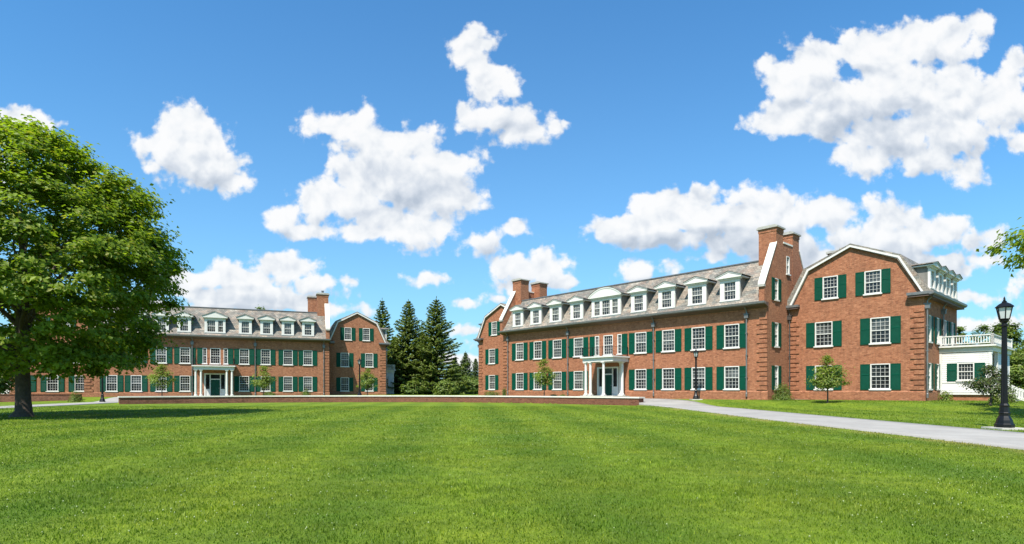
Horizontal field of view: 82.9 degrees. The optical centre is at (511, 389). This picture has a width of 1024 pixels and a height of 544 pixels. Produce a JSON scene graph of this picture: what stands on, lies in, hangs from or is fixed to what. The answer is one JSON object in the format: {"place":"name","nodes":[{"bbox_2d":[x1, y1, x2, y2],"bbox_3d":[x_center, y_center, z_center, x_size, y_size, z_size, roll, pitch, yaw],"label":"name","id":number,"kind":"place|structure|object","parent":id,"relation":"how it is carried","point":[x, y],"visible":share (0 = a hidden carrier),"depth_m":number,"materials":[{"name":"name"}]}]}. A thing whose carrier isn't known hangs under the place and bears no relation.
{"place":"outdoors","nodes":[
{"label":"outdoors","id":0,"kind":"place"},
{"bbox_2d":[2,418,1019,536],"bbox_3d":[0.178,1.246,15.503,46.133,0.088,20.988,0,0,0],"label":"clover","id":1,"kind":"object","parent":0,"point":[478,473],"visible":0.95,"depth_m":8.80,"materials":[{"name":"green plant"}]},
{"bbox_2d":[0,394,1023,543],"bbox_3d":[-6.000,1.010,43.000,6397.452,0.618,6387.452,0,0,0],"label":"ground","id":2,"kind":"structure","parent":0,"point":[488,521],"depth_m":8.80,"materials":[{"name":"green plant"}]},
{"bbox_2d":[0,366,33,393],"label":"broadleaf tree","id":3,"kind":"object","parent":2,"relation":"on","point":[4,386],"visible":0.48,"depth_m":62.34,"materials":[{"name":"green plant"}]},
{"bbox_2d":[0,394,81,401],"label":"garden wall","id":4,"kind":"structure","parent":2,"relation":"on","point":[34,397],"depth_m":61.63,"materials":[{"name":"brick"}]},
{"bbox_2d":[0,397,117,408],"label":"path","id":5,"kind":"structure","parent":2,"relation":"on","point":[112,400],"depth_m":53.66,"materials":[{"name":"concrete"}]},
{"bbox_2d":[67,390,83,401],"bbox_3d":[-46.062,0.663,61.187,1.277,1.448,1.308,0,0,30],"label":"bush","id":6,"kind":"object","parent":2,"relation":"on","point":[75,398],"visible":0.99,"depth_m":61.05,"materials":[{"name":"green plant"}]},
{"bbox_2d":[99,378,104,401],"bbox_3d":[-42.382,-0.808,60.000,0.840,4.450,0.840,0,0,0],"label":"lamp post","id":7,"kind":"object","parent":2,"relation":"on","point":[102,399],"visible":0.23,"depth_m":59.94,"materials":[{"name":"metal"}]},
{"bbox_2d":[0,110,207,416],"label":"broadleaf tree","id":8,"kind":"object","parent":2,"relation":"on","point":[104,262],"visible":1,"depth_m":26.52,"materials":[{"name":"green plant"}]},
{"bbox_2d":[145,362,181,395],"bbox_3d":[-36.791,-1.000,60.507,3.111,3.857,3.393,0,0,43],"label":"young tree","id":9,"kind":"object","parent":2,"relation":"on","point":[161,369],"visible":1,"depth_m":60.30,"materials":[{"name":"green plant"}]},
{"bbox_2d":[1,287,395,396],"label":"brick hall","id":10,"kind":"structure","parent":2,"relation":"on","point":[226,351],"depth_m":74.65,"materials":[{"name":"red brick"}]},
{"bbox_2d":[30,375,35,391],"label":"window","id":11,"kind":"structure","parent":10,"relation":"in","point":[33,388],"depth_m":68.75,"materials":[{"name":"white paint"}]},
{"bbox_2d":[40,375,63,391],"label":"window","id":12,"kind":"structure","parent":10,"relation":"in","point":[54,385],"depth_m":69.52,"materials":[{"name":"white paint"}]},
{"bbox_2d":[68,375,83,391],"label":"window","id":13,"kind":"structure","parent":10,"relation":"in","point":[79,387],"depth_m":70.45,"materials":[{"name":"white paint"}]},
{"bbox_2d":[100,375,122,391],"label":"window","id":14,"kind":"structure","parent":10,"relation":"in","point":[111,383],"depth_m":68.95,"materials":[{"name":"white paint"}]},
{"bbox_2d":[125,375,146,391],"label":"window","id":15,"kind":"structure","parent":10,"relation":"in","point":[138,383],"depth_m":69.81,"materials":[{"name":"white paint"}]},
{"bbox_2d":[150,376,171,391],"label":"window","id":16,"kind":"structure","parent":10,"relation":"in","point":[169,389],"depth_m":70.77,"materials":[{"name":"white paint"}]},
{"bbox_2d":[150,347,171,363],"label":"window","id":17,"kind":"structure","parent":10,"relation":"in","point":[158,354],"depth_m":70.86,"materials":[{"name":"white paint"}]},
{"bbox_2d":[174,376,194,391],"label":"window","id":18,"kind":"structure","parent":10,"relation":"in","point":[184,384],"depth_m":71.69,"materials":[{"name":"white paint"}]},
{"bbox_2d":[174,347,195,363],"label":"window","id":19,"kind":"structure","parent":10,"relation":"in","point":[182,355],"depth_m":71.69,"materials":[{"name":"white paint"}]},
{"bbox_2d":[197,348,207,363],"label":"window","id":20,"kind":"structure","parent":10,"relation":"in","point":[199,350],"depth_m":72.29,"materials":[{"name":"white paint"}]},
{"bbox_2d":[210,348,219,363],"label":"window","id":21,"kind":"structure","parent":10,"relation":"in","point":[214,352],"depth_m":72.97,"materials":[{"name":"white paint"}]},
{"bbox_2d":[211,380,219,395],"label":"door","id":22,"kind":"structure","parent":10,"relation":"in","point":[215,384],"depth_m":72.95,"materials":[{"name":"wood"}]},
{"bbox_2d":[223,348,232,364],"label":"window","id":23,"kind":"structure","parent":10,"relation":"in","point":[228,353],"depth_m":73.45,"materials":[{"name":"white paint"}]},
{"bbox_2d":[234,376,253,391],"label":"window","id":24,"kind":"structure","parent":10,"relation":"in","point":[240,382],"depth_m":74.17,"materials":[{"name":"white paint"}]},
{"bbox_2d":[234,349,253,364],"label":"window","id":25,"kind":"structure","parent":10,"relation":"in","point":[241,356],"depth_m":74.19,"materials":[{"name":"white paint"}]},
{"bbox_2d":[256,376,274,391],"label":"window","id":26,"kind":"structure","parent":10,"relation":"in","point":[273,382],"depth_m":75.21,"materials":[{"name":"white paint"}]},
{"bbox_2d":[256,349,274,364],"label":"window","id":27,"kind":"structure","parent":10,"relation":"in","point":[262,355],"depth_m":75.12,"materials":[{"name":"white paint"}]},
{"bbox_2d":[278,376,296,391],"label":"window","id":28,"kind":"structure","parent":10,"relation":"in","point":[285,384],"depth_m":76.15,"materials":[{"name":"white paint"}]},
{"bbox_2d":[278,350,296,365],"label":"window","id":29,"kind":"structure","parent":10,"relation":"in","point":[285,357],"depth_m":76.11,"materials":[{"name":"white paint"}]},
{"bbox_2d":[298,377,316,391],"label":"window","id":30,"kind":"structure","parent":10,"relation":"in","point":[304,383],"depth_m":77.01,"materials":[{"name":"white paint"}]},
{"bbox_2d":[298,350,316,365],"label":"window","id":31,"kind":"structure","parent":10,"relation":"in","point":[304,356],"depth_m":77.01,"materials":[{"name":"white paint"}]},
{"bbox_2d":[336,377,352,391],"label":"window","id":32,"kind":"structure","parent":10,"relation":"in","point":[343,384],"depth_m":82.08,"materials":[{"name":"white paint"}]},
{"bbox_2d":[336,353,352,366],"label":"window","id":33,"kind":"structure","parent":10,"relation":"in","point":[342,359],"depth_m":82.10,"materials":[{"name":"white paint"}]},
{"bbox_2d":[340,327,354,340],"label":"window","id":34,"kind":"structure","parent":10,"relation":"in","point":[345,333],"depth_m":82.20,"materials":[{"name":"white paint"}]},
{"bbox_2d":[359,328,373,340],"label":"window","id":35,"kind":"structure","parent":10,"relation":"in","point":[365,334],"depth_m":83.19,"materials":[{"name":"white paint"}]},
{"bbox_2d":[361,378,376,391],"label":"window","id":36,"kind":"structure","parent":10,"relation":"in","point":[374,388],"depth_m":83.39,"materials":[{"name":"white paint"}]},
{"bbox_2d":[361,353,376,367],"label":"window","id":37,"kind":"structure","parent":10,"relation":"in","point":[369,360],"depth_m":83.35,"materials":[{"name":"white paint"}]},
{"bbox_2d":[247,365,276,395],"bbox_3d":[-27.480,-0.930,63.723,3.133,3.716,2.907,0,0,34],"label":"young tree","id":38,"kind":"object","parent":2,"relation":"on","point":[263,383],"visible":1,"depth_m":63.75,"materials":[{"name":"green plant"}]},
{"bbox_2d":[262,392,275,395],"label":"bush","id":39,"kind":"object","parent":2,"relation":"on","point":[269,394],"visible":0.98,"depth_m":68.28,"materials":[{"name":"green plant"}]},
{"bbox_2d":[357,358,361,394],"bbox_3d":[-16.953,-1.375,64.500,0.840,4.450,0.840,0,0,0],"label":"lamp post","id":40,"kind":"object","parent":2,"relation":"on","point":[359,363],"visible":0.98,"depth_m":64.42,"materials":[{"name":"metal"}]},
{"bbox_2d":[355,368,377,394],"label":"young tree","id":41,"kind":"object","parent":2,"relation":"on","point":[369,377],"visible":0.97,"depth_m":65.82,"materials":[{"name":"green plant"}]},
{"bbox_2d":[118,395,644,405],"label":"retaining wall","id":42,"kind":"structure","parent":2,"relation":"on","point":[599,400],"depth_m":57.68,"materials":[{"name":"brick"}]},
{"bbox_2d":[373,298,394,350],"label":"conifer tree","id":43,"kind":"object","parent":2,"relation":"on","point":[382,314],"visible":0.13,"depth_m":103.66,"materials":[{"name":"green plant"}]},
{"bbox_2d":[387,335,406,391],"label":"conifer tree","id":44,"kind":"object","parent":2,"relation":"on","point":[388,353],"visible":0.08,"depth_m":96.30,"materials":[{"name":"green plant"}]},
{"bbox_2d":[387,299,432,394],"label":"conifer tree","id":45,"kind":"object","parent":2,"relation":"on","point":[409,333],"visible":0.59,"depth_m":90.91,"materials":[{"name":"green plant"}]},
{"bbox_2d":[398,378,431,394],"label":"bush","id":46,"kind":"object","parent":2,"relation":"on","point":[417,390],"visible":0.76,"depth_m":86.68,"materials":[{"name":"green plant"}]},
{"bbox_2d":[413,331,442,381],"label":"conifer tree","id":47,"kind":"object","parent":2,"relation":"on","point":[426,345],"visible":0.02,"depth_m":98.18,"materials":[{"name":"green plant"}]},
{"bbox_2d":[399,296,478,394],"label":"conifer tree","id":48,"kind":"object","parent":2,"relation":"on","point":[436,344],"visible":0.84,"depth_m":88.88,"materials":[{"name":"green plant"}]},
{"bbox_2d":[427,379,459,394],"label":"bush","id":49,"kind":"object","parent":2,"relation":"on","point":[449,385],"visible":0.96,"depth_m":85.37,"materials":[{"name":"green plant"}]},
{"bbox_2d":[451,374,472,392],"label":"broadleaf tree","id":50,"kind":"object","parent":2,"relation":"on","point":[464,377],"visible":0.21,"depth_m":100.88,"materials":[{"name":"green plant"}]},
{"bbox_2d":[458,351,477,379],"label":"conifer tree","id":51,"kind":"object","parent":2,"relation":"on","point":[467,369],"visible":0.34,"depth_m":107.64,"materials":[{"name":"green plant"}]},
{"bbox_2d":[461,375,478,393],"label":"bush","id":52,"kind":"object","parent":2,"relation":"on","point":[473,383],"visible":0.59,"depth_m":98.67,"materials":[{"name":"green plant"}]},
{"bbox_2d":[472,358,478,379],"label":"conifer tree","id":53,"kind":"object","parent":2,"relation":"on","point":[475,364],"visible":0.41,"depth_m":111.69,"materials":[{"name":"green plant"}]},
{"bbox_2d":[484,391,499,395],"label":"bush","id":54,"kind":"object","parent":2,"relation":"on","point":[490,394],"visible":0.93,"depth_m":66.34,"materials":[{"name":"green plant"}]},
{"bbox_2d":[529,358,558,395],"bbox_3d":[3.160,-1.124,58.448,2.973,4.105,3.081,0,0,0],"label":"young tree","id":55,"kind":"object","parent":2,"relation":"on","point":[544,379],"visible":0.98,"depth_m":58.32,"materials":[{"name":"green plant"}]},
{"bbox_2d":[689,350,702,399],"bbox_3d":[15.418,-1.279,48.600,0.840,4.450,0.840,0,0,0],"label":"lamp post","id":56,"kind":"object","parent":2,"relation":"on","point":[695,353],"visible":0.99,"depth_m":48.52,"materials":[{"name":"metal"}]},
{"bbox_2d":[473,224,1023,400],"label":"brick hall","id":57,"kind":"structure","parent":2,"relation":"on","point":[883,323],"depth_m":47.99,"materials":[{"name":"red brick"}]},
{"bbox_2d":[485,375,497,389],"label":"window","id":58,"kind":"structure","parent":57,"relation":"in","point":[491,381],"depth_m":77.62,"materials":[{"name":"white paint"}]},
{"bbox_2d":[485,349,497,363],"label":"window","id":59,"kind":"structure","parent":57,"relation":"in","point":[491,355],"depth_m":77.62,"materials":[{"name":"white paint"}]},
{"bbox_2d":[488,321,499,335],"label":"window","id":60,"kind":"structure","parent":57,"relation":"in","point":[493,327],"depth_m":77.20,"materials":[{"name":"white paint"}]},
{"bbox_2d":[512,373,527,389],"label":"window","id":61,"kind":"structure","parent":57,"relation":"in","point":[519,380],"depth_m":67.63,"materials":[{"name":"white paint"}]},
{"bbox_2d":[512,342,527,360],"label":"window","id":62,"kind":"structure","parent":57,"relation":"in","point":[519,350],"depth_m":67.63,"materials":[{"name":"white paint"}]},
{"bbox_2d":[529,372,545,389],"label":"window","id":63,"kind":"structure","parent":57,"relation":"in","point":[532,385],"depth_m":65.76,"materials":[{"name":"white paint"}]},
{"bbox_2d":[529,341,545,359],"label":"window","id":64,"kind":"structure","parent":57,"relation":"in","point":[537,350],"depth_m":65.52,"materials":[{"name":"white paint"}]},
{"bbox_2d":[548,372,565,389],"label":"window","id":65,"kind":"structure","parent":57,"relation":"in","point":[559,383],"depth_m":63.10,"materials":[{"name":"white paint"}]},
{"bbox_2d":[548,339,565,358],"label":"window","id":66,"kind":"structure","parent":57,"relation":"in","point":[556,348],"depth_m":63.21,"materials":[{"name":"white paint"}]},
{"bbox_2d":[569,371,587,389],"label":"window","id":67,"kind":"structure","parent":57,"relation":"in","point":[576,378],"depth_m":61.06,"materials":[{"name":"white paint"}]},
{"bbox_2d":[569,337,587,357],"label":"window","id":68,"kind":"structure","parent":57,"relation":"in","point":[576,345],"depth_m":60.95,"materials":[{"name":"white paint"}]},
{"bbox_2d":[590,336,599,355],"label":"window","id":69,"kind":"structure","parent":57,"relation":"in","point":[594,341],"depth_m":59.13,"materials":[{"name":"white paint"}]},
{"bbox_2d":[603,335,613,355],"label":"window","id":70,"kind":"structure","parent":57,"relation":"in","point":[607,339],"depth_m":58.07,"materials":[{"name":"white paint"}]},
{"bbox_2d":[605,375,611,395],"bbox_3d":[9.602,-0.455,57.946,0.095,2.090,1.030,0,0,-42],"label":"door","id":71,"kind":"structure","parent":57,"relation":"in","point":[608,378],"depth_m":57.88,"materials":[{"name":"wood"}]},
{"bbox_2d":[617,334,626,354],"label":"window","id":72,"kind":"structure","parent":57,"relation":"in","point":[621,338],"depth_m":56.62,"materials":[{"name":"white paint"}]},
{"bbox_2d":[629,369,652,389],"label":"window","id":73,"kind":"structure","parent":57,"relation":"in","point":[639,379],"depth_m":55.04,"materials":[{"name":"white paint"}]},
{"bbox_2d":[629,331,652,353],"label":"window","id":74,"kind":"structure","parent":57,"relation":"in","point":[640,342],"depth_m":55.04,"materials":[{"name":"white paint"}]},
{"bbox_2d":[656,368,680,389],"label":"window","id":75,"kind":"structure","parent":57,"relation":"in","point":[666,378],"depth_m":52.80,"materials":[{"name":"white paint"}]},
{"bbox_2d":[656,329,680,352],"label":"window","id":76,"kind":"structure","parent":57,"relation":"in","point":[666,340],"depth_m":52.83,"materials":[{"name":"white paint"}]},
{"bbox_2d":[684,367,712,389],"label":"window","id":77,"kind":"structure","parent":57,"relation":"in","point":[704,374],"depth_m":50.46,"materials":[{"name":"white paint"}]},
{"bbox_2d":[684,326,712,350],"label":"window","id":78,"kind":"structure","parent":57,"relation":"in","point":[702,337],"depth_m":50.53,"materials":[{"name":"white paint"}]},
{"bbox_2d":[716,366,745,389],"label":"window","id":79,"kind":"structure","parent":57,"relation":"in","point":[727,377],"depth_m":48.35,"materials":[{"name":"white paint"}]},
{"bbox_2d":[716,323,745,348],"bbox_3d":[18.278,-4.441,48.221,0.240,2.042,2.668,0,0,-42],"label":"window","id":80,"kind":"structure","parent":57,"relation":"in","point":[730,336],"depth_m":48.35,"materials":[{"name":"white paint"}]},
{"bbox_2d":[772,365,780,389],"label":"window","id":81,"kind":"structure","parent":57,"relation":"in","point":[776,370],"depth_m":47.26,"materials":[{"name":"white paint"}]},
{"bbox_2d":[772,322,780,347],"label":"window","id":82,"kind":"structure","parent":57,"relation":"in","point":[776,327],"depth_m":47.28,"materials":[{"name":"white paint"}]},
{"bbox_2d":[772,277,780,301],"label":"window","id":83,"kind":"structure","parent":57,"relation":"in","point":[776,285],"depth_m":47.24,"materials":[{"name":"white paint"}]},
{"bbox_2d":[786,256,790,275],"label":"window","id":84,"kind":"structure","parent":57,"relation":"in","point":[787,258],"depth_m":48.71,"materials":[{"name":"white paint"}]},
{"bbox_2d":[806,365,841,389],"bbox_3d":[25.024,-0.971,46.542,0.240,2.002,2.668,0,0,-42],"label":"window","id":85,"kind":"structure","parent":57,"relation":"in","point":[810,371],"depth_m":47.13,"materials":[{"name":"white paint"}]},
{"bbox_2d":[806,320,841,347],"bbox_3d":[25.024,-4.441,46.542,0.240,2.042,2.668,0,0,-42],"label":"window","id":86,"kind":"structure","parent":57,"relation":"in","point":[829,333],"depth_m":46.60,"materials":[{"name":"white paint"}]},
{"bbox_2d":[814,274,845,300],"bbox_3d":[25.353,-8.126,46.176,0.240,1.852,2.350,0,0,-42],"label":"window","id":87,"kind":"structure","parent":57,"relation":"in","point":[834,287],"depth_m":46.21,"materials":[{"name":"white paint"}]},
{"bbox_2d":[855,268,890,295],"bbox_3d":[27.351,-8.126,43.952,0.240,1.852,2.350,0,0,-42],"label":"window","id":88,"kind":"structure","parent":57,"relation":"in","point":[873,282],"depth_m":44.01,"materials":[{"name":"white paint"}]},
{"bbox_2d":[860,363,900,389],"bbox_3d":[27.679,-0.971,43.588,0.240,2.002,2.668,0,0,-42],"label":"window","id":89,"kind":"structure","parent":57,"relation":"in","point":[886,376],"depth_m":43.61,"materials":[{"name":"white paint"}]},
{"bbox_2d":[860,316,900,344],"bbox_3d":[27.679,-4.441,43.588,0.240,2.042,2.668,0,0,-42],"label":"window","id":90,"kind":"structure","parent":57,"relation":"in","point":[878,330],"depth_m":43.61,"materials":[{"name":"white paint"}]},
{"bbox_2d":[928,315,933,342],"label":"window","id":91,"kind":"structure","parent":57,"relation":"in","point":[930,318],"depth_m":42.70,"materials":[{"name":"white paint"}]},
{"bbox_2d":[928,363,933,389],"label":"window","id":92,"kind":"structure","parent":57,"relation":"in","point":[930,365],"depth_m":42.70,"materials":[{"name":"white paint"}]},
{"bbox_2d":[935,364,940,389],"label":"window","id":93,"kind":"structure","parent":57,"relation":"in","point":[937,366],"depth_m":44.19,"materials":[{"name":"white paint"}]},
{"bbox_2d":[935,317,941,344],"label":"window","id":94,"kind":"structure","parent":57,"relation":"in","point":[938,322],"depth_m":44.19,"materials":[{"name":"white paint"}]},
{"bbox_2d":[942,319,948,345],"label":"window","id":95,"kind":"structure","parent":57,"relation":"in","point":[946,323],"depth_m":45.73,"materials":[{"name":"white paint"}]},
{"bbox_2d":[949,322,955,345],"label":"window","id":96,"kind":"structure","parent":57,"relation":"in","point":[952,326],"depth_m":47.28,"materials":[{"name":"white paint"}]},
{"bbox_2d":[947,362,984,381],"bbox_3d":[33.746,-1.316,43.116,0.240,1.392,2.280,0,0,-42],"label":"window","id":97,"kind":"structure","parent":57,"relation":"in","point":[958,372],"depth_m":43.24,"materials":[{"name":"white paint"}]},
{"bbox_2d":[771,382,794,400],"bbox_3d":[21.085,0.170,45.198,1.525,1.557,1.542,0,0,-43],"label":"bush","id":98,"kind":"object","parent":2,"relation":"on","point":[782,395],"visible":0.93,"depth_m":44.98,"materials":[{"name":"green plant"}]},
{"bbox_2d":[804,353,855,402],"bbox_3d":[21.754,-0.707,39.994,2.761,3.651,2.964,0,0,0],"label":"young tree","id":99,"kind":"object","parent":2,"relation":"on","point":[827,379],"visible":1,"depth_m":39.66,"materials":[{"name":"green plant"}]},
{"bbox_2d":[639,398,1023,449],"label":"path","id":100,"kind":"structure","parent":2,"relation":"on","point":[1004,439],"depth_m":20.36,"materials":[{"name":"concrete"}]},
{"bbox_2d":[937,391,953,400],"bbox_3d":[30.643,0.491,40.989,0.848,0.892,0.849,0,0,-17],"label":"bush","id":101,"kind":"object","parent":2,"relation":"on","point":[945,397],"visible":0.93,"depth_m":40.89,"materials":[{"name":"green plant"}]},
{"bbox_2d":[957,326,967,344],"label":"broadleaf tree","id":102,"kind":"object","parent":2,"relation":"on","point":[960,329],"visible":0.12,"depth_m":81.92,"materials":[{"name":"green plant"}]},
{"bbox_2d":[968,324,994,344],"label":"broadleaf tree","id":103,"kind":"object","parent":2,"relation":"on","point":[983,329],"visible":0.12,"depth_m":88.04,"materials":[{"name":"green plant"}]},
{"bbox_2d":[958,363,1018,405],"bbox_3d":[27.480,-0.227,33.606,2.992,2.695,2.634,0,0,-40],"label":"young tree","id":104,"kind":"object","parent":2,"relation":"on","point":[985,385],"visible":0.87,"depth_m":33.39,"materials":[{"name":"green plant"}]},
{"bbox_2d":[987,387,1000,402],"bbox_3d":[29.457,0.349,35.187,0.956,1.202,0.961,0,0,-43],"label":"bush","id":105,"kind":"object","parent":2,"relation":"on","point":[996,398],"visible":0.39,"depth_m":35.13,"materials":[{"name":"green plant"}]},
{"bbox_2d":[976,217,1023,276],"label":"broadleaf tree","id":106,"kind":"object","parent":2,"relation":"on","point":[998,250],"visible":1,"depth_m":25.94,"materials":[{"name":"green plant"}]},
{"bbox_2d":[980,320,1023,387],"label":"broadleaf tree","id":107,"kind":"object","parent":2,"relation":"on","point":[1013,334],"visible":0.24,"depth_m":75.24,"materials":[{"name":"green plant"}]},
{"bbox_2d":[981,296,1023,429],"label":"lamp post","id":108,"kind":"object","parent":2,"relation":"on","point":[1004,309],"visible":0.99,"depth_m":18.83,"materials":[{"name":"metal"}]},
{"bbox_2d":[1008,387,1019,402],"bbox_3d":[30.945,0.341,36.008,0.773,1.213,0.808,0,0,-34],"label":"bush","id":109,"kind":"object","parent":2,"relation":"on","point":[1010,397],"visible":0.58,"depth_m":35.84,"materials":[{"name":"green plant"}]},
{"bbox_2d":[1010,347,1023,396],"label":"broadleaf tree","id":110,"kind":"object","parent":2,"relation":"on","point":[1016,366],"visible":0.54,"depth_m":57.59,"materials":[{"name":"green plant"}]},
{"bbox_2d":[0,0,1023,378],"label":"sky","id":111,"kind":"structure","parent":0,"point":[361,153],"materials":[{"name":"blue"}]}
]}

